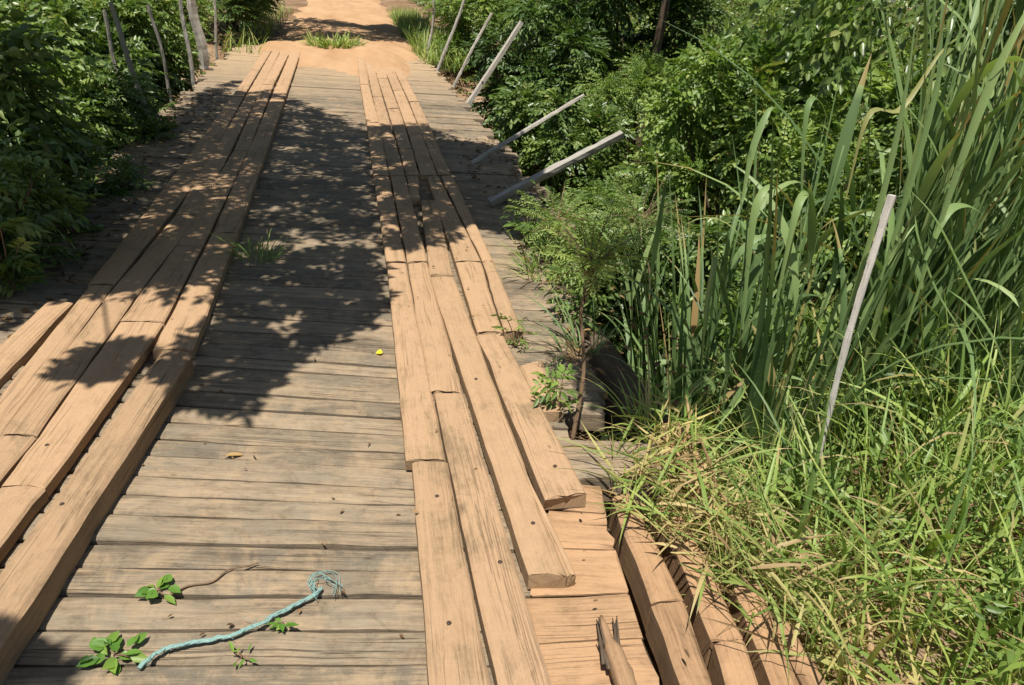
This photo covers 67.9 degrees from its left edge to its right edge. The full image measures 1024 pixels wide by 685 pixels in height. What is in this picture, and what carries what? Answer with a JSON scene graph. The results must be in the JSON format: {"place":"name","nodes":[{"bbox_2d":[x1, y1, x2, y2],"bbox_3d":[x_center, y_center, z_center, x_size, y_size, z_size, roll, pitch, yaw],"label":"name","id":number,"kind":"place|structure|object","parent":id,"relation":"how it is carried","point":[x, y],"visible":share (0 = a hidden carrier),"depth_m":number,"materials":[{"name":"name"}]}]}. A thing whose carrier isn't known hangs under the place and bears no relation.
{"place":"outdoors","nodes":[
{"label":"outdoors","id":0,"kind":"place"},
{"bbox_2d":[255,0,425,79],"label":"road","id":1,"kind":"structure","parent":0,"point":[387,46],"depth_m":17.02,"materials":[{"name":"beige soil"}]},
{"bbox_2d":[297,29,369,48],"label":"road weed","id":2,"kind":"object","parent":1,"relation":"on","point":[325,43],"visible":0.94,"depth_m":14.64,"materials":[{"name":"green plant"}]},
{"bbox_2d":[33,0,1023,684],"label":"ground","id":3,"kind":"structure","parent":0,"point":[451,78],"depth_m":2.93,"materials":[{"name":"green plant"}]},
{"bbox_2d":[4,0,61,27],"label":"leafy bush","id":4,"kind":"object","parent":3,"relation":"on","point":[45,1],"visible":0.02,"depth_m":10.77,"materials":[{"name":"green plant"}]},
{"bbox_2d":[0,0,104,236],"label":"leafy bush","id":5,"kind":"object","parent":3,"relation":"on","point":[15,101],"visible":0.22,"depth_m":4.38,"materials":[{"name":"green plant"}]},
{"bbox_2d":[0,0,141,189],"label":"leafy bush","id":6,"kind":"object","parent":3,"relation":"on","point":[82,82],"visible":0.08,"depth_m":6.11,"materials":[{"name":"green plant"}]},
{"bbox_2d":[0,0,177,173],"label":"leafy bush","id":7,"kind":"object","parent":3,"relation":"on","point":[71,14],"visible":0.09,"depth_m":7.67,"materials":[{"name":"green plant"}]},
{"bbox_2d":[49,0,205,108],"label":"leafy bush","id":8,"kind":"object","parent":3,"relation":"on","point":[135,13],"visible":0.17,"depth_m":10.07,"materials":[{"name":"green plant"}]},
{"bbox_2d":[80,0,220,92],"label":"leafy bush","id":9,"kind":"object","parent":3,"relation":"on","point":[172,3],"visible":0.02,"depth_m":12.16,"materials":[{"name":"green plant"}]},
{"bbox_2d":[169,0,278,45],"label":"leafy bush","id":10,"kind":"object","parent":3,"relation":"on","point":[246,9],"visible":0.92,"depth_m":14.52,"materials":[{"name":"green plant"}]},
{"bbox_2d":[218,0,284,31],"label":"leafy bush","id":11,"kind":"object","parent":3,"relation":"on","point":[270,2],"visible":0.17,"depth_m":17.11,"materials":[{"name":"green plant"}]},
{"bbox_2d":[207,0,467,71],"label":"verge grass","id":12,"kind":"structure","parent":3,"relation":"on","point":[414,27],"depth_m":16.34,"materials":[{"name":"green plant"}]},
{"bbox_2d":[0,44,826,684],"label":"wooden bridge","id":13,"kind":"structure","parent":3,"relation":"on","point":[488,570],"depth_m":2.80,"materials":[{"name":"brown wood"}]},
{"bbox_2d":[0,206,65,298],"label":"edge weed","id":14,"kind":"object","parent":13,"relation":"on","point":[14,266],"visible":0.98,"depth_m":3.68,"materials":[{"name":"green plant"}]},
{"bbox_2d":[0,116,93,276],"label":"leafy bush","id":15,"kind":"object","parent":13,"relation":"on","point":[21,193],"visible":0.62,"depth_m":3.81,"materials":[{"name":"green plant"}]},
{"bbox_2d":[42,168,107,237],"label":"edge weed","id":16,"kind":"object","parent":13,"relation":"on","point":[77,206],"visible":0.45,"depth_m":4.61,"materials":[{"name":"green plant"}]},
{"bbox_2d":[7,69,160,206],"bbox_3d":[-3.292,-1.218,5.342,1.401,1.304,1.426,18,29,26],"label":"leafy bush","id":17,"kind":"object","parent":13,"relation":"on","point":[126,168],"visible":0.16,"depth_m":5.33,"materials":[{"name":"green plant"}]},
{"bbox_2d":[76,631,147,674],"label":"leaf sprig","id":18,"kind":"object","parent":13,"relation":"on","point":[111,664],"visible":1,"depth_m":1.91,"materials":[{"name":"green plant"}]},
{"bbox_2d":[46,48,178,157],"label":"leafy bush","id":19,"kind":"object","parent":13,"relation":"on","point":[124,90],"visible":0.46,"depth_m":6.79,"materials":[{"name":"green plant"}]},
{"bbox_2d":[102,10,137,122],"bbox_3d":[-3.701,-2.558,7.203,0.169,1.085,0.053,0,26,-9],"label":"rail post","id":20,"kind":"object","parent":13,"relation":"on","point":[110,44],"visible":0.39,"depth_m":7.07,"materials":[{"name":"grey wood"}]},
{"bbox_2d":[108,2,158,134],"bbox_3d":[-3.417,-2.437,6.896,0.281,1.187,0.066,-1,27,-12],"label":"rail post","id":21,"kind":"object","parent":13,"relation":"on","point":[131,69],"visible":0.75,"depth_m":6.79,"materials":[{"name":"grey wood"}]},
{"bbox_2d":[146,5,172,103],"bbox_3d":[-3.868,-3.133,8.373,0.164,1.069,0.057,-1,27,-12],"label":"rail post","id":22,"kind":"object","parent":13,"relation":"on","point":[161,48],"visible":0.92,"depth_m":8.33,"materials":[{"name":"grey wood"}]},
{"bbox_2d":[178,0,195,85],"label":"rail post","id":23,"kind":"object","parent":13,"relation":"on","point":[188,47],"visible":0.99,"depth_m":9.82,"materials":[{"name":"grey wood"}]},
{"bbox_2d":[135,562,257,603],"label":"leaf sprig","id":24,"kind":"object","parent":13,"relation":"on","point":[148,593],"visible":1,"depth_m":2.12,"materials":[{"name":"green plant"}]},
{"bbox_2d":[187,0,209,69],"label":"rail post","id":25,"kind":"object","parent":13,"relation":"attached to","point":[202,49],"visible":0.99,"depth_m":11.30,"materials":[{"name":"grey wood"}]},
{"bbox_2d":[213,0,218,59],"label":"rail post","id":26,"kind":"object","parent":13,"relation":"on","point":[215,32],"visible":0.98,"depth_m":12.36,"materials":[{"name":"grey wood"}]},
{"bbox_2d":[223,452,242,455],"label":"fallen leaf","id":27,"kind":"object","parent":13,"relation":"on","point":[233,454],"visible":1,"depth_m":2.71,"materials":[{"name":"yellow plant"}]},
{"bbox_2d":[137,570,342,669],"bbox_3d":[-0.696,0.741,2.026,0.556,0.031,0.122,-19,34,-39],"label":"frayed rope","id":28,"kind":"object","parent":13,"relation":"on","point":[142,664],"visible":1,"depth_m":2.01,"materials":[{"name":"teal fabric"}]},
{"bbox_2d":[229,641,257,666],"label":"leaf sprig","id":29,"kind":"object","parent":13,"relation":"on","point":[231,645],"visible":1,"depth_m":1.93,"materials":[{"name":"green plant"}]},
{"bbox_2d":[208,228,301,263],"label":"grass tuft","id":30,"kind":"object","parent":13,"relation":"on","point":[262,250],"visible":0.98,"depth_m":4.44,"materials":[{"name":"green plant"}]},
{"bbox_2d":[266,618,298,631],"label":"leaf sprig","id":31,"kind":"object","parent":13,"relation":"on","point":[281,625],"visible":1,"depth_m":2.02,"materials":[{"name":"green plant"}]},
{"bbox_2d":[0,89,710,658],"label":"leaf litter","id":32,"kind":"object","parent":13,"relation":"on","point":[474,177],"visible":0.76,"depth_m":4.54,"materials":[{"name":"brown plant"}]},
{"bbox_2d":[426,0,434,60],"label":"rail post","id":33,"kind":"object","parent":13,"relation":"on","point":[432,25],"visible":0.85,"depth_m":14.06,"materials":[{"name":"grey wood"}]},
{"bbox_2d":[436,0,465,70],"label":"rail post","id":34,"kind":"object","parent":13,"relation":"on","point":[450,37],"visible":0.95,"depth_m":12.88,"materials":[{"name":"grey wood"}]},
{"bbox_2d":[453,13,492,88],"bbox_3d":[-0.600,-4.384,11.438,0.582,1.111,0.077,-1,27,-12],"label":"rail post","id":35,"kind":"object","parent":13,"relation":"attached to","point":[471,51],"visible":0.98,"depth_m":11.41,"materials":[{"name":"grey wood"}]},
{"bbox_2d":[466,21,523,105],"bbox_3d":[-0.237,-3.709,10.131,0.728,1.119,0.096,-1,27,-12],"label":"rail post","id":36,"kind":"object","parent":13,"relation":"attached to","point":[489,71],"visible":0.98,"depth_m":10.12,"materials":[{"name":"grey wood"}]},
{"bbox_2d":[491,312,537,348],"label":"deck weed","id":37,"kind":"object","parent":13,"relation":"on","point":[516,342],"visible":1,"depth_m":3.64,"materials":[{"name":"green plant"}]},
{"bbox_2d":[471,94,584,162],"bbox_3d":[0.148,-1.979,7.049,1.063,0.664,0.070,-4,27,-18],"label":"fallen pole","id":38,"kind":"object","parent":13,"relation":"on","point":[517,135],"visible":0.99,"depth_m":7.03,"materials":[{"name":"grey wood"}]},
{"bbox_2d":[498,197,573,249],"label":"deck weed","id":39,"kind":"object","parent":13,"relation":"on","point":[525,226],"visible":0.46,"depth_m":5.06,"materials":[{"name":"green plant"}]},
{"bbox_2d":[483,223,593,284],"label":"grass tuft","id":40,"kind":"object","parent":13,"relation":"on","point":[530,266],"visible":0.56,"depth_m":4.54,"materials":[{"name":"green plant"}]},
{"bbox_2d":[503,179,606,262],"bbox_3d":[0.255,-0.576,4.648,0.604,0.794,0.646,-1,27,-12],"label":"feathery sapling","id":41,"kind":"object","parent":13,"relation":"on","point":[565,222],"visible":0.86,"depth_m":4.58,"materials":[{"name":"green plant"}]},
{"bbox_2d":[487,130,623,207],"bbox_3d":[0.336,-1.330,5.816,1.054,0.591,0.105,-4,27,-17],"label":"pole","id":42,"kind":"object","parent":13,"relation":"on","point":[542,175],"visible":0.98,"depth_m":5.80,"materials":[{"name":"wood"}]},
{"bbox_2d":[530,363,580,412],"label":"deck weed","id":43,"kind":"object","parent":13,"relation":"on","point":[551,386],"visible":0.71,"depth_m":3.04,"materials":[{"name":"green plant"}]},
{"bbox_2d":[512,279,643,388],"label":"grass tuft","id":44,"kind":"object","parent":13,"relation":"on","point":[573,330],"visible":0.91,"depth_m":3.68,"materials":[{"name":"plant"}]},
{"bbox_2d":[539,259,642,334],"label":"deck weed","id":45,"kind":"object","parent":13,"relation":"on","point":[577,300],"visible":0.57,"depth_m":3.98,"materials":[{"name":"green plant"}]},
{"bbox_2d":[528,208,655,439],"bbox_3d":[0.327,-0.114,3.162,0.497,0.947,0.515,26,33,37],"label":"feathery sapling","id":46,"kind":"object","parent":13,"relation":"on","point":[587,263],"visible":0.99,"depth_m":3.04,"materials":[{"name":"green plant"}]},
{"bbox_2d":[596,615,636,684],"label":"splintered log","id":47,"kind":"object","parent":13,"relation":"on","point":[615,661],"visible":1,"depth_m":1.95,"materials":[{"name":"brown wood"}]},
{"bbox_2d":[573,337,744,461],"bbox_3d":[0.577,0.210,3.056,0.713,0.331,0.743,-1,27,-12],"label":"grass tuft","id":48,"kind":"object","parent":13,"relation":"on","point":[649,404],"visible":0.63,"depth_m":3.11,"materials":[{"name":"green plant"}]},
{"bbox_2d":[766,545,801,602],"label":"bent grass","id":49,"kind":"structure","parent":13,"relation":"on","point":[776,583],"depth_m":2.29,"materials":[{"name":"green plant"}]},
{"bbox_2d":[40,0,923,455],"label":"undergrowth","id":50,"kind":"object","parent":3,"relation":"on","point":[628,68],"visible":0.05,"depth_m":16.47,"materials":[{"name":"green plant"}]},
{"bbox_2d":[421,0,545,74],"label":"leafy bush","id":51,"kind":"object","parent":3,"relation":"on","point":[483,7],"visible":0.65,"depth_m":14.22,"materials":[{"name":"green plant"}]},
{"bbox_2d":[459,0,613,174],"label":"leafy bush","id":52,"kind":"object","parent":3,"relation":"on","point":[564,57],"visible":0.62,"depth_m":11.54,"materials":[{"name":"green plant"}]},
{"bbox_2d":[490,0,627,39],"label":"leafy bush","id":53,"kind":"object","parent":3,"relation":"on","point":[596,25],"visible":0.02,"depth_m":15.93,"materials":[{"name":"green plant"}]},
{"bbox_2d":[483,75,638,251],"bbox_3d":[0.506,-2.245,10.282,2.297,2.526,2.331,5,26,0],"label":"leafy bush","id":54,"kind":"object","parent":3,"relation":"on","point":[565,133],"visible":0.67,"depth_m":9.60,"materials":[{"name":"green plant"}]},
{"bbox_2d":[198,0,966,64],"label":"distant wood","id":55,"kind":"object","parent":3,"relation":"on","point":[788,5],"visible":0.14,"depth_m":22.43,"materials":[{"name":"green plant"}]},
{"bbox_2d":[539,168,699,322],"bbox_3d":[1.030,-0.964,8.334,2.060,2.018,1.728,16,28,22],"label":"leafy bush","id":56,"kind":"object","parent":3,"relation":"on","point":[590,199],"visible":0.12,"depth_m":7.76,"materials":[{"name":"green plant"}]},
{"bbox_2d":[534,0,736,153],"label":"leafy bush","id":57,"kind":"object","parent":3,"relation":"on","point":[680,11],"visible":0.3,"depth_m":13.27,"materials":[{"name":"green plant"}]},
{"bbox_2d":[563,40,713,210],"bbox_3d":[1.946,-2.860,11.381,2.632,3.081,2.208,6,26,4],"label":"leafy bush","id":58,"kind":"object","parent":3,"relation":"on","point":[636,83],"visible":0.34,"depth_m":10.69,"materials":[{"name":"green plant"}]},
{"bbox_2d":[585,170,695,310],"bbox_3d":[0.866,-0.695,5.205,0.860,0.972,0.834,-1,27,-12],"label":"feathery sapling","id":59,"kind":"object","parent":3,"relation":"on","point":[640,221],"visible":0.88,"depth_m":5.09,"materials":[{"name":"green plant"}]},
{"bbox_2d":[632,0,669,192],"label":"tree trunk","id":60,"kind":"object","parent":3,"relation":"on","point":[662,20],"visible":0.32,"depth_m":12.21,"materials":[{"name":"brown plant"}]},
{"bbox_2d":[565,197,776,377],"bbox_3d":[1.151,-0.124,6.398,1.934,2.223,1.963,-16,32,-35],"label":"leafy bush","id":61,"kind":"object","parent":3,"relation":"on","point":[711,232],"visible":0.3,"depth_m":5.85,"materials":[{"name":"green plant"}]},
{"bbox_2d":[615,369,745,440],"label":"bent grass","id":62,"kind":"structure","parent":3,"relation":"on","point":[683,375],"depth_m":3.23,"materials":[{"name":"green plant"}]},
{"bbox_2d":[576,148,877,504],"bbox_3d":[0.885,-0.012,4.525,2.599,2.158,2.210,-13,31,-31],"label":"cane grass","id":63,"kind":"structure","parent":3,"relation":"on","point":[695,323],"depth_m":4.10,"materials":[{"name":"green plant"}]},
{"bbox_2d":[616,30,874,266],"bbox_3d":[2.511,-1.632,8.546,2.561,3.416,2.688,14,28,19],"label":"leafy bush","id":64,"kind":"object","parent":3,"relation":"on","point":[671,127],"visible":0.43,"depth_m":7.91,"materials":[{"name":"green plant"}]},
{"bbox_2d":[676,289,888,452],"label":"grass","id":65,"kind":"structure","parent":3,"relation":"on","point":[733,307],"depth_m":5.32,"materials":[{"name":"green plant"}]},
{"bbox_2d":[542,381,1023,684],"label":"cut grass","id":66,"kind":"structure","parent":3,"relation":"on","point":[769,563],"depth_m":2.43,"materials":[{"name":"green plant"}]},
{"bbox_2d":[571,0,1023,458],"bbox_3d":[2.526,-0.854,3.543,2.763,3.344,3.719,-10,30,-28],"label":"cane grass","id":67,"kind":"structure","parent":3,"relation":"on","point":[963,207],"depth_m":3.50,"materials":[{"name":"green plant"}]},
{"bbox_2d":[653,0,943,298],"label":"leafy bush","id":68,"kind":"object","parent":3,"relation":"on","point":[762,65],"visible":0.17,"depth_m":8.52,"materials":[{"name":"green plant"}]},
{"bbox_2d":[596,42,1023,540],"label":"cane grass","id":69,"kind":"structure","parent":3,"relation":"on","point":[762,375],"depth_m":3.51,"materials":[{"name":"green plant"}]},
{"bbox_2d":[637,380,1023,684],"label":"weeds","id":70,"kind":"object","parent":3,"relation":"on","point":[984,634],"visible":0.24,"depth_m":2.61,"materials":[{"name":"green plant"}]},
{"bbox_2d":[723,78,956,330],"bbox_3d":[3.008,-0.698,6.866,2.445,3.294,2.566,13,27,17],"label":"leafy bush","id":71,"kind":"object","parent":3,"relation":"on","point":[792,191],"visible":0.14,"depth_m":6.58,"materials":[{"name":"green plant"}]},
{"bbox_2d":[803,194,895,499],"bbox_3d":[1.317,0.066,3.023,0.043,1.316,0.119,13,27,16],"label":"wooden post","id":72,"kind":"object","parent":3,"relation":"on","point":[883,222],"visible":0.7,"depth_m":2.91,"materials":[{"name":"wood"}]},
{"bbox_2d":[787,0,943,147],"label":"leafy bush","id":73,"kind":"object","parent":3,"relation":"on","point":[881,66],"visible":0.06,"depth_m":10.58,"materials":[{"name":"green plant"}]},
{"bbox_2d":[725,0,1023,106],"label":"tree foliage","id":74,"kind":"object","parent":3,"relation":"on","point":[857,51],"visible":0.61,"depth_m":5.60,"materials":[{"name":"green plant"}]},
{"bbox_2d":[795,430,963,680],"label":"bent grass","id":75,"kind":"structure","parent":3,"relation":"on","point":[850,519],"depth_m":2.60,"materials":[{"name":"green plant"}]},
{"bbox_2d":[850,0,1023,400],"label":"leafy bush","id":76,"kind":"object","parent":3,"relation":"on","point":[894,172],"visible":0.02,"depth_m":5.36,"materials":[{"name":"green plant"}]},
{"bbox_2d":[856,99,1023,461],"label":"cane grass","id":77,"kind":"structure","parent":3,"relation":"on","point":[1015,394],"depth_m":3.44,"materials":[{"name":"green plant"}]},
{"bbox_2d":[896,0,1023,285],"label":"leafy bush","id":78,"kind":"object","parent":3,"relation":"on","point":[916,72],"visible":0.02,"depth_m":7.84,"materials":[{"name":"green plant"}]},
{"bbox_2d":[944,0,1008,63],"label":"leafy bush","id":79,"kind":"object","parent":3,"relation":"on","point":[961,16],"depth_m":11.66,"materials":[{"name":"green plant"}]},
{"bbox_2d":[605,11,892,83],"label":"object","id":80,"kind":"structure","parent":0,"point":[682,34],"depth_m":21.18,"materials":[{"name":"green plant"}]}
]}

